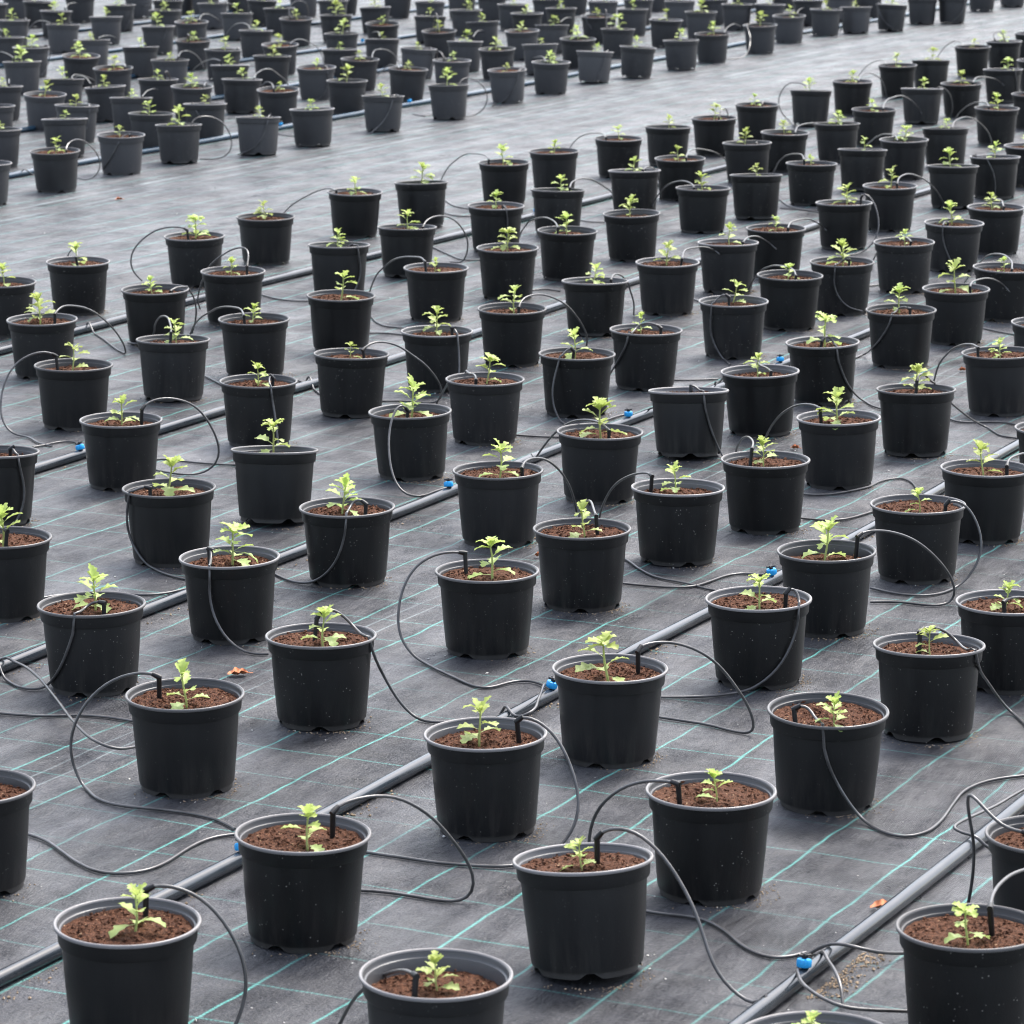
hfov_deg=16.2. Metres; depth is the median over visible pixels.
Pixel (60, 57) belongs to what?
irrigation pipe
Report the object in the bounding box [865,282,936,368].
potted seedling
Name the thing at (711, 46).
potted seedling
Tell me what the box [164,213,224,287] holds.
potted seedling
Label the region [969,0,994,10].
potted seedling
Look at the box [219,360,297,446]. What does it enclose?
potted seedling
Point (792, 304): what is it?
potted seedling
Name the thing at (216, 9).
potted seedling
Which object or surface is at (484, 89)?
drip hose
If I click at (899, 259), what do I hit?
potted seedling
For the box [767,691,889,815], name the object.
potted seedling
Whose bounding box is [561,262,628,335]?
potted seedling
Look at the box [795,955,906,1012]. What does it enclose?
drip hose
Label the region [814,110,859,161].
potted seedling
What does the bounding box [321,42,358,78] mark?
potted seedling
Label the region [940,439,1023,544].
potted seedling
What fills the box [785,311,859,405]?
potted seedling
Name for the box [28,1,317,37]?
irrigation pipe
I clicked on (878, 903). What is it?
fallen leaf
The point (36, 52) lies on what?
potted seedling
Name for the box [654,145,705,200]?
potted seedling
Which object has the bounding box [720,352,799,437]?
potted seedling
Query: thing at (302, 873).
potted seedling
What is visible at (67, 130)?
potted seedling
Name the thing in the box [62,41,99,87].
potted seedling
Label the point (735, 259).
potted seedling
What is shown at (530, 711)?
drip hose
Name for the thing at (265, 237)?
potted seedling
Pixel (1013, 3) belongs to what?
potted seedling
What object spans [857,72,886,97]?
drip hose
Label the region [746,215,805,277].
potted seedling
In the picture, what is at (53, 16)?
potted seedling
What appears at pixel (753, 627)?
potted seedling
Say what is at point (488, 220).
potted seedling
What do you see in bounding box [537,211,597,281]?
potted seedling
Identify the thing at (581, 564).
potted seedling
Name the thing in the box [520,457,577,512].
drip hose
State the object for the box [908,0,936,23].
potted seedling
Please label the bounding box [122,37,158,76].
potted seedling
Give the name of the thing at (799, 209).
drip hose
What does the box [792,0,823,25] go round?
potted seedling
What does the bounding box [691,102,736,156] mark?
potted seedling
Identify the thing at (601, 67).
drip hose
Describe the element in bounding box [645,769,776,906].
potted seedling
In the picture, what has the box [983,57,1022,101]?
potted seedling
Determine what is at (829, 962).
drip hose
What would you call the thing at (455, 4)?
potted seedling
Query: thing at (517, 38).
potted seedling
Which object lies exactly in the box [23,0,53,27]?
potted seedling
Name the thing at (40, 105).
potted seedling
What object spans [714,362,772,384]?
drip hose
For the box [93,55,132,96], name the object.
potted seedling
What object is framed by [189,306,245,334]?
drip hose
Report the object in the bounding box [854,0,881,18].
potted seedling
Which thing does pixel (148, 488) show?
drip hose
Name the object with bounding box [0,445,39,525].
potted seedling
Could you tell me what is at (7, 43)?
potted seedling
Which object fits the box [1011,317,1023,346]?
potted seedling
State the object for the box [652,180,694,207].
drip hose
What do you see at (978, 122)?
drip hose
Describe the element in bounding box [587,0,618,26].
potted seedling
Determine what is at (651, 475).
drip hose
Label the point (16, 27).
potted seedling
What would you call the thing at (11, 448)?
drip hose
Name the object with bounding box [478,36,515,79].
potted seedling
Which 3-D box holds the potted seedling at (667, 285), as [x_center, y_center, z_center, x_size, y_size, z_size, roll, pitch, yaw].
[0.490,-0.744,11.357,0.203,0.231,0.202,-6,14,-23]
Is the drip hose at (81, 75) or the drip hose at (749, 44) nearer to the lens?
the drip hose at (81, 75)
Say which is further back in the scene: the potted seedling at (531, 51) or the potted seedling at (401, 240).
the potted seedling at (531, 51)
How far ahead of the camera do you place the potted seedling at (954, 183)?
13.93 m
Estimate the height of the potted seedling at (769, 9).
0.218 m
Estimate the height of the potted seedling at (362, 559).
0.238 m
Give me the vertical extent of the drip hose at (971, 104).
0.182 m
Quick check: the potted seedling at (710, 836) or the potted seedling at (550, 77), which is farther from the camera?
the potted seedling at (550, 77)
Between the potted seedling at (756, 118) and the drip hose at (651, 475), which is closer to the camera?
the drip hose at (651, 475)
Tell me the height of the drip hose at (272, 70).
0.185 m
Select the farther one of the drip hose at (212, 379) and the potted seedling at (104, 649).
the drip hose at (212, 379)
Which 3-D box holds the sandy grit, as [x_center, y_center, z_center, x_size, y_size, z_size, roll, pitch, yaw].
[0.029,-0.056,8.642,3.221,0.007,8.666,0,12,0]
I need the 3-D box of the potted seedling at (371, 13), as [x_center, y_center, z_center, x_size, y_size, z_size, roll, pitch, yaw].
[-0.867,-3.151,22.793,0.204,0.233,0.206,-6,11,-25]
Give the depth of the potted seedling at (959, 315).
10.73 m
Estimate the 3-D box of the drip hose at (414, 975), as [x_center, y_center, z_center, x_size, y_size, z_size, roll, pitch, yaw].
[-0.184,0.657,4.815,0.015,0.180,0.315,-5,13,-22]
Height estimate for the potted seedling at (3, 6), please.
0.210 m
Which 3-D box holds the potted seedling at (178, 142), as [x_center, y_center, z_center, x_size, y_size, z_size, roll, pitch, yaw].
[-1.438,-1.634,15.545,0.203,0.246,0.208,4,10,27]
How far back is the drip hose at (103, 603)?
6.71 m
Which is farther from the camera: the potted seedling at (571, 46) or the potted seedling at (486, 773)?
the potted seedling at (571, 46)
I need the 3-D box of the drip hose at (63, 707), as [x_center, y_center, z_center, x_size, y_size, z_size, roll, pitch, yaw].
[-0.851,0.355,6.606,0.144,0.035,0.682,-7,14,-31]
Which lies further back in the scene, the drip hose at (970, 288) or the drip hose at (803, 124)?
the drip hose at (803, 124)
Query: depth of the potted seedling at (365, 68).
18.85 m
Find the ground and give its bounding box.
[0,0,1023,1023]
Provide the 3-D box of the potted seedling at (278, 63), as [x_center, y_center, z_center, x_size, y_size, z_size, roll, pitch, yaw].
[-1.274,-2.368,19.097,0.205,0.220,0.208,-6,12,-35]
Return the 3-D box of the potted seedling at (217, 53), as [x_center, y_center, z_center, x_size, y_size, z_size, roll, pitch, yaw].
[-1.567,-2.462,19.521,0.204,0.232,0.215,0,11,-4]
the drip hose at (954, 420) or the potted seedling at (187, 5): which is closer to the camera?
the drip hose at (954, 420)
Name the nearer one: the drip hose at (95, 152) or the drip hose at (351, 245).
the drip hose at (351, 245)
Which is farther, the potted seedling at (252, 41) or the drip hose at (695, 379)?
the potted seedling at (252, 41)
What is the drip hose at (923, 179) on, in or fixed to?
on the ground
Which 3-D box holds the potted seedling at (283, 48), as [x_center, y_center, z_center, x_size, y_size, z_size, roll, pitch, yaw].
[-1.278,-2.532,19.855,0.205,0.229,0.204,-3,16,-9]
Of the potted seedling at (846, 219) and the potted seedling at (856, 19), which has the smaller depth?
the potted seedling at (846, 219)
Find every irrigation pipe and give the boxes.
[0,0,478,67]
[0,164,725,354]
[0,327,869,673]
[0,439,1018,987]
[9,1,969,178]
[20,0,824,131]
[21,3,624,94]
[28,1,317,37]
[35,187,930,473]
[727,793,1023,1023]
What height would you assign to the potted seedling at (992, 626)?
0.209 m
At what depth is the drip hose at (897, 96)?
16.61 m
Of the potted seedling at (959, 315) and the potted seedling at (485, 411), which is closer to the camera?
the potted seedling at (485, 411)
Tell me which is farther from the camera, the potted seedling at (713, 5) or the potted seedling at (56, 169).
the potted seedling at (713, 5)
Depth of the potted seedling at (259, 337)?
10.15 m
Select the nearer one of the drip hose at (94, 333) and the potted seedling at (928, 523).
the potted seedling at (928, 523)
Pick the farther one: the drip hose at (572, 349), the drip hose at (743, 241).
the drip hose at (743, 241)
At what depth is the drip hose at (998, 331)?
10.98 m
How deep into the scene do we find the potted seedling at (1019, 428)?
8.53 m
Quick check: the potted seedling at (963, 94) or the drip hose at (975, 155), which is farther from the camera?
the potted seedling at (963, 94)
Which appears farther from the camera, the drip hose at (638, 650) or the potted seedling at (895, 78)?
the potted seedling at (895, 78)
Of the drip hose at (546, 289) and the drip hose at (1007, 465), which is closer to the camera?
the drip hose at (1007, 465)
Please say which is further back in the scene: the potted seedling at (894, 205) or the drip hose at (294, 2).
the drip hose at (294, 2)
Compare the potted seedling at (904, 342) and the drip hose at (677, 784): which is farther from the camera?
the potted seedling at (904, 342)
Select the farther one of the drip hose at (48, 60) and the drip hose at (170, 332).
the drip hose at (48, 60)
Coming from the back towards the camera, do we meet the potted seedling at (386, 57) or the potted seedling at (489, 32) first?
the potted seedling at (489, 32)
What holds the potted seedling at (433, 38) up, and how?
on the ground
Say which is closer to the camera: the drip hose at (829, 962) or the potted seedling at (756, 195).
the drip hose at (829, 962)
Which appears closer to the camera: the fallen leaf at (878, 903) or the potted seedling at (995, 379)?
the fallen leaf at (878, 903)
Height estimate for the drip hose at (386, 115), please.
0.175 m
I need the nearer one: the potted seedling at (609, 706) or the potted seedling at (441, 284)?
the potted seedling at (609, 706)
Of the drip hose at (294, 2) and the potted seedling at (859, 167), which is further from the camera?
the drip hose at (294, 2)
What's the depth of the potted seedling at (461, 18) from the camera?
22.50 m
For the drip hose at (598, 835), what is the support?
on the ground
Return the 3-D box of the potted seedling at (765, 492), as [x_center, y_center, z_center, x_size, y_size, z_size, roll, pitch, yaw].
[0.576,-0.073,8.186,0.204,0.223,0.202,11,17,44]
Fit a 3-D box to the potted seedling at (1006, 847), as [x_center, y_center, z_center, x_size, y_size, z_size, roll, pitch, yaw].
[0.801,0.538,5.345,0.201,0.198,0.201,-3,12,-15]
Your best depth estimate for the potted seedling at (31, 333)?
10.15 m
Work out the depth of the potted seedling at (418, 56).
19.51 m
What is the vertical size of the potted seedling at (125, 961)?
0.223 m
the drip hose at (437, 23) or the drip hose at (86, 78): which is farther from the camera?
the drip hose at (437, 23)
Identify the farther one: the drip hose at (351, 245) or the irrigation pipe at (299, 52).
the irrigation pipe at (299, 52)
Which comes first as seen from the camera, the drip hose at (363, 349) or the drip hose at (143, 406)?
the drip hose at (143, 406)
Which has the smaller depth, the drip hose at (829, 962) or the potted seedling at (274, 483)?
the drip hose at (829, 962)
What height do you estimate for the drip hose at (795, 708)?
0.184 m
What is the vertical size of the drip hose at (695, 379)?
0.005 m
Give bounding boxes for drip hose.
[0,351,58,446]
[0,527,9,546]
[0,600,106,689]
[0,656,134,749]
[0,712,132,721]
[7,445,24,525]
[28,832,233,874]
[32,440,75,447]
[41,45,49,75]
[44,587,185,598]
[53,305,125,353]
[65,139,99,179]
[67,249,78,265]
[69,672,235,829]
[70,74,94,80]
[74,75,91,87]
[103,133,130,168]
[126,485,184,579]
[127,315,172,344]
[130,226,189,280]
[140,397,219,475]
[142,884,247,1023]
[157,458,234,465]
[169,286,196,333]
[177,50,203,69]
[187,59,221,77]
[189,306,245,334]
[190,116,231,159]
[197,247,248,308]
[205,375,220,384]
[206,546,268,654]
[225,23,250,36]
[238,113,270,154]
[253,68,288,85]
[261,294,307,301]
[268,373,278,443]
[275,499,368,583]
[283,188,337,212]
[289,0,308,19]
[289,39,323,63]
[297,376,318,393]
[313,609,444,722]
[315,66,327,100]
[329,794,474,902]
[338,968,419,1023]
[348,243,360,289]
[361,341,441,403]
[366,715,579,867]
[369,256,426,291]
[369,332,402,335]
[371,49,400,64]
[371,94,398,132]
[371,315,406,328]
[388,405,446,496]
[397,550,547,688]
[422,215,468,262]
[432,13,438,32]
[433,246,479,260]
[436,370,477,403]
[441,153,489,179]
[445,200,468,208]
[445,212,470,216]
[450,326,459,372]
[458,77,487,116]
[492,67,522,105]
[499,683,545,717]
[501,205,507,242]
[516,434,558,437]
[517,294,587,346]
[520,217,558,235]
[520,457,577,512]
[531,419,610,456]
[533,288,559,291]
[551,347,575,423]
[568,178,611,193]
[569,132,606,147]
[577,499,717,590]
[580,220,604,222]
[588,779,806,958]
[593,827,767,1003]
[594,50,608,81]
[598,472,653,517]
[603,407,652,421]
[605,9,607,28]
[610,273,634,315]
[610,322,662,374]
[623,572,765,588]
[635,641,754,733]
[642,166,660,198]
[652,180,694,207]
[661,587,800,698]
[674,378,717,380]
[680,246,719,265]
[685,148,725,160]
[689,385,723,455]
[710,293,730,365]
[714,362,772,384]
[718,108,728,119]
[734,24,750,58]
[735,436,753,465]
[742,235,776,249]
[748,265,796,292]
[764,403,822,439]
[772,153,804,173]
[778,82,807,124]
[779,199,817,210]
[780,207,817,212]
[787,218,826,231]
[791,704,1023,837]
[794,122,817,134]
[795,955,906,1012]
[801,511,871,520]
[804,477,916,495]
[807,942,903,954]
[812,950,844,1004]
[820,336,880,409]
[833,258,861,311]
[840,194,878,255]
[854,529,955,606]
[856,306,911,357]
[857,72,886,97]
[859,60,886,74]
[865,133,898,147]
[870,499,981,596]
[873,235,911,260]
[882,95,921,114]
[896,173,943,208]
[914,373,1016,438]
[917,626,1023,724]
[933,343,979,381]
[937,87,952,119]
[938,40,963,55]
[942,221,950,259]
[950,418,1015,424]
[951,116,991,149]
[953,788,1023,849]
[954,101,989,120]
[964,253,1012,282]
[966,794,1023,902]
[969,277,1009,292]
[972,76,1003,85]
[972,154,995,196]
[983,198,1004,210]
[983,327,1013,334]
[987,868,1023,936]
[1001,596,1023,612]
[1005,452,1023,475]
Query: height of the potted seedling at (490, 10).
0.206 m
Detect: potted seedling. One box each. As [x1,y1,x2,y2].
[0,3,7,19]
[0,8,29,45]
[0,29,24,62]
[0,77,22,119]
[0,104,14,126]
[0,121,21,167]
[0,160,11,205]
[0,262,35,337]
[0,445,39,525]
[0,503,51,622]
[0,769,35,893]
[2,45,41,93]
[3,0,25,18]
[6,292,77,379]
[12,34,49,77]
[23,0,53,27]
[23,79,66,130]
[30,136,79,192]
[34,342,112,430]
[37,563,145,697]
[40,1,71,37]
[41,109,87,155]
[43,66,84,103]
[46,13,79,52]
[46,241,109,315]
[53,882,201,1023]
[55,94,98,141]
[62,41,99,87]
[65,0,94,22]
[73,33,109,65]
[79,394,162,491]
[84,74,125,121]
[89,7,122,43]
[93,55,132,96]
[97,125,144,174]
[103,0,134,30]
[109,89,152,130]
[121,275,188,344]
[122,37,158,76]
[122,455,215,567]
[125,0,151,17]
[125,658,244,798]
[128,100,173,148]
[136,318,209,401]
[137,69,178,111]
[141,12,174,53]
[149,0,180,36]
[151,52,188,83]
[152,0,183,19]
[155,104,201,162]
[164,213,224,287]
[171,73,212,120]
[174,11,207,38]
[175,31,210,69]
[179,521,279,644]
[182,0,192,14]
[183,94,226,138]
[192,0,218,14]
[197,1,228,28]
[200,256,265,325]
[204,36,241,79]
[210,53,249,94]
[218,302,289,375]
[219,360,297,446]
[221,3,252,39]
[221,67,262,112]
[227,0,247,12]
[230,418,318,522]
[234,803,371,953]
[235,105,280,154]
[236,200,294,265]
[239,20,272,57]
[247,0,277,25]
[253,44,290,86]
[257,81,298,123]
[261,33,298,74]
[263,0,294,33]
[265,605,376,730]
[279,9,312,46]
[289,99,334,145]
[290,0,316,16]
[296,58,335,99]
[299,473,394,588]
[306,270,374,350]
[308,228,369,290]
[313,342,389,417]
[317,0,348,20]
[319,0,352,41]
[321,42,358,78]
[324,18,358,48]
[326,64,367,114]
[327,176,382,238]
[341,50,378,90]
[346,0,357,14]
[358,948,513,1023]
[359,0,390,32]
[361,83,404,130]
[364,32,399,67]
[365,15,399,38]
[368,373,451,481]
[377,209,436,277]
[384,0,410,17]
[388,60,427,101]
[394,162,447,225]
[400,41,436,78]
[401,305,472,392]
[403,257,468,322]
[413,7,446,42]
[414,0,445,15]
[421,20,456,58]
[423,696,547,842]
[428,67,468,118]
[432,51,470,83]
[435,535,538,659]
[445,352,524,445]
[447,29,482,70]
[448,0,474,18]
[450,0,481,35]
[452,438,543,547]
[466,12,498,47]
[467,189,524,251]
[476,227,538,300]
[477,285,546,367]
[478,0,505,20]
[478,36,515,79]
[478,143,529,203]
[487,62,526,103]
[497,0,527,29]
[504,21,539,59]
[511,4,542,28]
[512,835,653,979]
[522,38,557,73]
[529,139,578,187]
[531,50,570,94]
[531,174,585,233]
[532,0,561,24]
[533,499,630,612]
[535,15,568,52]
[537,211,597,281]
[538,327,615,417]
[545,0,576,33]
[552,631,667,768]
[556,396,643,504]
[560,24,595,68]
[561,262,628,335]
[562,0,586,14]
[576,43,613,81]
[581,7,612,43]
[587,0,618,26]
[594,125,642,177]
[601,13,635,57]
[602,194,660,261]
[608,156,660,209]
[609,311,682,391]
[616,0,648,35]
[619,35,656,77]
[624,0,652,24]
[631,460,724,566]
[635,240,699,315]
[644,114,691,165]
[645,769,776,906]
[649,8,682,47]
[652,0,666,11]
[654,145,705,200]
[663,28,698,69]
[664,0,695,26]
[675,171,730,233]
[685,0,716,38]
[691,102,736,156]
[694,21,729,62]
[697,0,727,24]
[697,222,758,293]
[698,279,768,359]
[705,573,811,690]
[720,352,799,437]
[721,0,752,29]
[721,435,809,534]
[722,127,771,182]
[729,163,782,218]
[732,0,756,8]
[735,93,778,140]
[743,11,776,53]
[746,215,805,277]
[746,1010,881,1023]
[754,0,785,22]
[757,263,822,331]
[761,119,808,172]
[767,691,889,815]
[772,5,805,42]
[773,0,793,8]
[777,515,876,638]
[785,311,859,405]
[786,154,837,205]
[790,77,831,124]
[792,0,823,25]
[796,386,880,489]
[809,238,874,315]
[810,0,841,35]
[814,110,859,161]
[815,182,872,249]
[826,0,853,19]
[832,70,872,115]
[837,136,887,189]
[840,2,871,32]
[851,99,896,146]
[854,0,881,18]
[862,165,917,231]
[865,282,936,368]
[870,487,965,584]
[873,229,934,293]
[873,625,985,741]
[876,0,907,30]
[876,363,955,456]
[878,52,916,97]
[879,125,928,180]
[895,901,1023,1023]
[901,77,942,122]
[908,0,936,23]
[911,47,950,90]
[921,118,969,164]
[922,257,989,345]
[924,200,983,272]
[927,147,978,208]
[938,0,967,22]
[940,70,982,117]
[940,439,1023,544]
[954,38,990,77]
[955,580,1023,695]
[961,337,1023,416]
[967,192,1023,255]
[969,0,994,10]
[970,140,1020,198]
[973,256,1023,322]
[974,92,1019,145]
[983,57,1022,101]
[985,815,1023,910]
[986,30,1021,67]
[1000,0,1023,6]
[1004,134,1023,186]
[1011,92,1023,129]
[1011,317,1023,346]
[1014,31,1023,58]
[1014,422,1023,463]
[1017,58,1023,91]
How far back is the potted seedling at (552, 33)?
21.20 m
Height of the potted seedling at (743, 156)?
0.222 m
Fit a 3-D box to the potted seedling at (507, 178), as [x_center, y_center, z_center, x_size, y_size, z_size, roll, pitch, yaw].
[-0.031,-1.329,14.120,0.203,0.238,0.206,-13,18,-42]
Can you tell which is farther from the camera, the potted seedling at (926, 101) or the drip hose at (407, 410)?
the potted seedling at (926, 101)
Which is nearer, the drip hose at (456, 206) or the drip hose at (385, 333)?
the drip hose at (385, 333)
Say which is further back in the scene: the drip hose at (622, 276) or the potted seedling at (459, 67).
the potted seedling at (459, 67)
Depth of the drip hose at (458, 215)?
13.73 m
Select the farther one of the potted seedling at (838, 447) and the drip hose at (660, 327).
the drip hose at (660, 327)
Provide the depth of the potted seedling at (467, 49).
19.98 m
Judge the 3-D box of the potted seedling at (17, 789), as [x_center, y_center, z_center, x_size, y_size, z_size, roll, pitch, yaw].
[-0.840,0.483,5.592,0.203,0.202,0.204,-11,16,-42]
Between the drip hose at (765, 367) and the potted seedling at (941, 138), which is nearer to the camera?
the drip hose at (765, 367)
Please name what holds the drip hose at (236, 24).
on the ground
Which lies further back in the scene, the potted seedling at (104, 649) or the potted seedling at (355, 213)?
the potted seedling at (355, 213)
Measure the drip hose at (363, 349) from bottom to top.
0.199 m
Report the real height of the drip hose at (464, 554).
0.195 m
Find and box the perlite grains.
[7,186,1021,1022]
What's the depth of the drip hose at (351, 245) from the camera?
11.69 m
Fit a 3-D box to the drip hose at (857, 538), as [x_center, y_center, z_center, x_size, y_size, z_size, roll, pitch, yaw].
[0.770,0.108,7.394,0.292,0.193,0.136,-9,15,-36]
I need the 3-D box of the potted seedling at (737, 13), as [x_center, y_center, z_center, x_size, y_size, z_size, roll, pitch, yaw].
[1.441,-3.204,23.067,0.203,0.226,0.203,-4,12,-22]
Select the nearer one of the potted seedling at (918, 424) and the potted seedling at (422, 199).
the potted seedling at (918, 424)
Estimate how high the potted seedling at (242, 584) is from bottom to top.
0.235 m
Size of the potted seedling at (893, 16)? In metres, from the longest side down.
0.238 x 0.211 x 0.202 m
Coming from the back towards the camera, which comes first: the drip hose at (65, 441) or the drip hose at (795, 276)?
the drip hose at (795, 276)
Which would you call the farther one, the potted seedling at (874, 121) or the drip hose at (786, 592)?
the potted seedling at (874, 121)
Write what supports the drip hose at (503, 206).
on the ground
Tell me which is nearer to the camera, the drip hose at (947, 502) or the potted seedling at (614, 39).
the drip hose at (947, 502)
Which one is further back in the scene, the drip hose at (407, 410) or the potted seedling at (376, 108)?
the potted seedling at (376, 108)
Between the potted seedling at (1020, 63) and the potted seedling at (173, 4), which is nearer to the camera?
the potted seedling at (1020, 63)
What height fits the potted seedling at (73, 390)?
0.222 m
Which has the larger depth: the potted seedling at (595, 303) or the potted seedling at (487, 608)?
the potted seedling at (595, 303)
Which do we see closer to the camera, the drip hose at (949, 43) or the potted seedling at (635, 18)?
the drip hose at (949, 43)
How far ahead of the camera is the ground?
7.36 m
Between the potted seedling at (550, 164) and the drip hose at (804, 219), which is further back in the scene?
the potted seedling at (550, 164)
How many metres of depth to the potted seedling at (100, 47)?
20.09 m
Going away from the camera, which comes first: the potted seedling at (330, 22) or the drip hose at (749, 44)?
the drip hose at (749, 44)
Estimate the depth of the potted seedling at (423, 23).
21.94 m
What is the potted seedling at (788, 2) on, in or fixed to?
on the ground
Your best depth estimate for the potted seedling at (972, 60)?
19.66 m
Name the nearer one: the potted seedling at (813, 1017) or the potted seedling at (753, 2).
the potted seedling at (813, 1017)
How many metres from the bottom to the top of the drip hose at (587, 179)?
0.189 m
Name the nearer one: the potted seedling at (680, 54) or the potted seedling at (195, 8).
the potted seedling at (680, 54)
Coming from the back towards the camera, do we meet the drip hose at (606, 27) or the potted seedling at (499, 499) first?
the drip hose at (606, 27)
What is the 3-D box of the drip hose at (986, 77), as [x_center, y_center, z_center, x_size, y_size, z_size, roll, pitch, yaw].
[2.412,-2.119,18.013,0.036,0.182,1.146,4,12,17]
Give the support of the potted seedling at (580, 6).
on the ground
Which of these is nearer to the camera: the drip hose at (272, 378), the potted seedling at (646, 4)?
the drip hose at (272, 378)
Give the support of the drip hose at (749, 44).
on the ground
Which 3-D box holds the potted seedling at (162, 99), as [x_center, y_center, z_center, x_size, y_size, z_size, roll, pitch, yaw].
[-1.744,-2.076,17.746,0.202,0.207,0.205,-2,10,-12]
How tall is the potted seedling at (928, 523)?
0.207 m
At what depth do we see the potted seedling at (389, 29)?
21.30 m
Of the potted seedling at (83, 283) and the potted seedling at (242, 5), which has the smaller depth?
the potted seedling at (83, 283)
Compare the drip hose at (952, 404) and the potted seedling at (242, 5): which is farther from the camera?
the potted seedling at (242, 5)
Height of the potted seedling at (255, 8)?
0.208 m
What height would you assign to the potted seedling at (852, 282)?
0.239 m
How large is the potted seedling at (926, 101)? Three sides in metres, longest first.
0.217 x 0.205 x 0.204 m
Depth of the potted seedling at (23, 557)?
7.30 m
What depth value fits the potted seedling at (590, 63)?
19.28 m
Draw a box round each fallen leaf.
[228,667,252,674]
[870,899,886,907]
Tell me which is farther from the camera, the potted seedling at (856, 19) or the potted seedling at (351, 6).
the potted seedling at (351, 6)
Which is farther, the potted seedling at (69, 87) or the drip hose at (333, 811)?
the potted seedling at (69, 87)
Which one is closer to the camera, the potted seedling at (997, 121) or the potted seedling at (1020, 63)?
the potted seedling at (997, 121)
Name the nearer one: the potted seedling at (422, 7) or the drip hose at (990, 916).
the drip hose at (990, 916)
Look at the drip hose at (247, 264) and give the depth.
11.21 m
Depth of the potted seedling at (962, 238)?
12.24 m
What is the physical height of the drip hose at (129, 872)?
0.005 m
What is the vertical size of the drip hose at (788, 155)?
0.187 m
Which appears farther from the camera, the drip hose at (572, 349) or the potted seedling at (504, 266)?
the potted seedling at (504, 266)
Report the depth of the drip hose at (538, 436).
9.29 m
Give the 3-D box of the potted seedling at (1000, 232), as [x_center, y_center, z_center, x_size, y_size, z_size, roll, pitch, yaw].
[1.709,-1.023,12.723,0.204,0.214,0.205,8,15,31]
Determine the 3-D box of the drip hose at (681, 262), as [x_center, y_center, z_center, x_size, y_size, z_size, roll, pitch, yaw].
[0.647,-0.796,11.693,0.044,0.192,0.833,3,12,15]
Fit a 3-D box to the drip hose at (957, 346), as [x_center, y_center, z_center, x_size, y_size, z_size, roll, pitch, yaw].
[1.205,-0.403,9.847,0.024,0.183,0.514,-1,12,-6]
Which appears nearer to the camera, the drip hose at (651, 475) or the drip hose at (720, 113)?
the drip hose at (651, 475)
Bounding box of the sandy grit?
[0,288,1023,1003]
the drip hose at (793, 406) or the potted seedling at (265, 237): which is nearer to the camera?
the drip hose at (793, 406)
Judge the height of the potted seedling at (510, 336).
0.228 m
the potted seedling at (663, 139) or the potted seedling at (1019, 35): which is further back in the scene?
the potted seedling at (1019, 35)
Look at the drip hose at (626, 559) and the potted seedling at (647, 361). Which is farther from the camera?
the potted seedling at (647, 361)
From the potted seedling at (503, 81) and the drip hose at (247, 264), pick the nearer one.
the drip hose at (247, 264)
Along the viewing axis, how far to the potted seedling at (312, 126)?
16.16 m
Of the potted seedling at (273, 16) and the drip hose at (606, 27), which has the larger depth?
the potted seedling at (273, 16)
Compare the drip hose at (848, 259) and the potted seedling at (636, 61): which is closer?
the drip hose at (848, 259)
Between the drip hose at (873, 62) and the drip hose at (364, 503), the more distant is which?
the drip hose at (873, 62)
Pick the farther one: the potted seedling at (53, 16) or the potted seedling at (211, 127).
the potted seedling at (53, 16)
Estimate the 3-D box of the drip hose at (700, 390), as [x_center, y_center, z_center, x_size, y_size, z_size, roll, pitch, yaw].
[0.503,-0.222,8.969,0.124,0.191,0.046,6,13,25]
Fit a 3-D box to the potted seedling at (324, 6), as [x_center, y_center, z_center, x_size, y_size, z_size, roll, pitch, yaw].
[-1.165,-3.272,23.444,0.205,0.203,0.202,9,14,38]
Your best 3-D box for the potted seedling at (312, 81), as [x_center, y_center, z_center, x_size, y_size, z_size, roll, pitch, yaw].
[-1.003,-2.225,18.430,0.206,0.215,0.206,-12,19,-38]
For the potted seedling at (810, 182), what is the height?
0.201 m
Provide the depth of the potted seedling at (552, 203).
13.14 m
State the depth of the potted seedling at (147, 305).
10.70 m
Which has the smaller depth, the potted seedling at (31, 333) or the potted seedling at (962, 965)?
the potted seedling at (962, 965)
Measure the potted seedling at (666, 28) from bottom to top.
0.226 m
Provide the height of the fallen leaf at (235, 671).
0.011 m
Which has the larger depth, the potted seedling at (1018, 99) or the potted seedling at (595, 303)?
the potted seedling at (1018, 99)
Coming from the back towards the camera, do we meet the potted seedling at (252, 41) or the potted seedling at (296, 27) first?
the potted seedling at (296, 27)
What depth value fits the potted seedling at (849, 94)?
17.58 m
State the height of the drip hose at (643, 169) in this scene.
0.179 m
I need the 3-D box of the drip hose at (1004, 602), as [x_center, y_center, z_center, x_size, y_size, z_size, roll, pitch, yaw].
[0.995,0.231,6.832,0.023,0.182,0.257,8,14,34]
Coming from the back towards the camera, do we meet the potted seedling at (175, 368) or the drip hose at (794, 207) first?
the drip hose at (794, 207)
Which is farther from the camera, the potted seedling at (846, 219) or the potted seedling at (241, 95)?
the potted seedling at (241, 95)
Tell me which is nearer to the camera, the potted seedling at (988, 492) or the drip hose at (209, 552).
the drip hose at (209, 552)
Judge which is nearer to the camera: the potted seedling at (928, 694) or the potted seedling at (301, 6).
the potted seedling at (928, 694)
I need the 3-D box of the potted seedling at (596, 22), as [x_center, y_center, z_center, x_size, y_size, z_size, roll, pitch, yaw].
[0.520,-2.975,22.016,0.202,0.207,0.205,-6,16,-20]
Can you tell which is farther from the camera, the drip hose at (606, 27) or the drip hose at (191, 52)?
the drip hose at (606, 27)
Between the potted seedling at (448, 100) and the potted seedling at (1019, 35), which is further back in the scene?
the potted seedling at (1019, 35)
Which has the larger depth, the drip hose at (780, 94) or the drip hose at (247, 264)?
the drip hose at (780, 94)

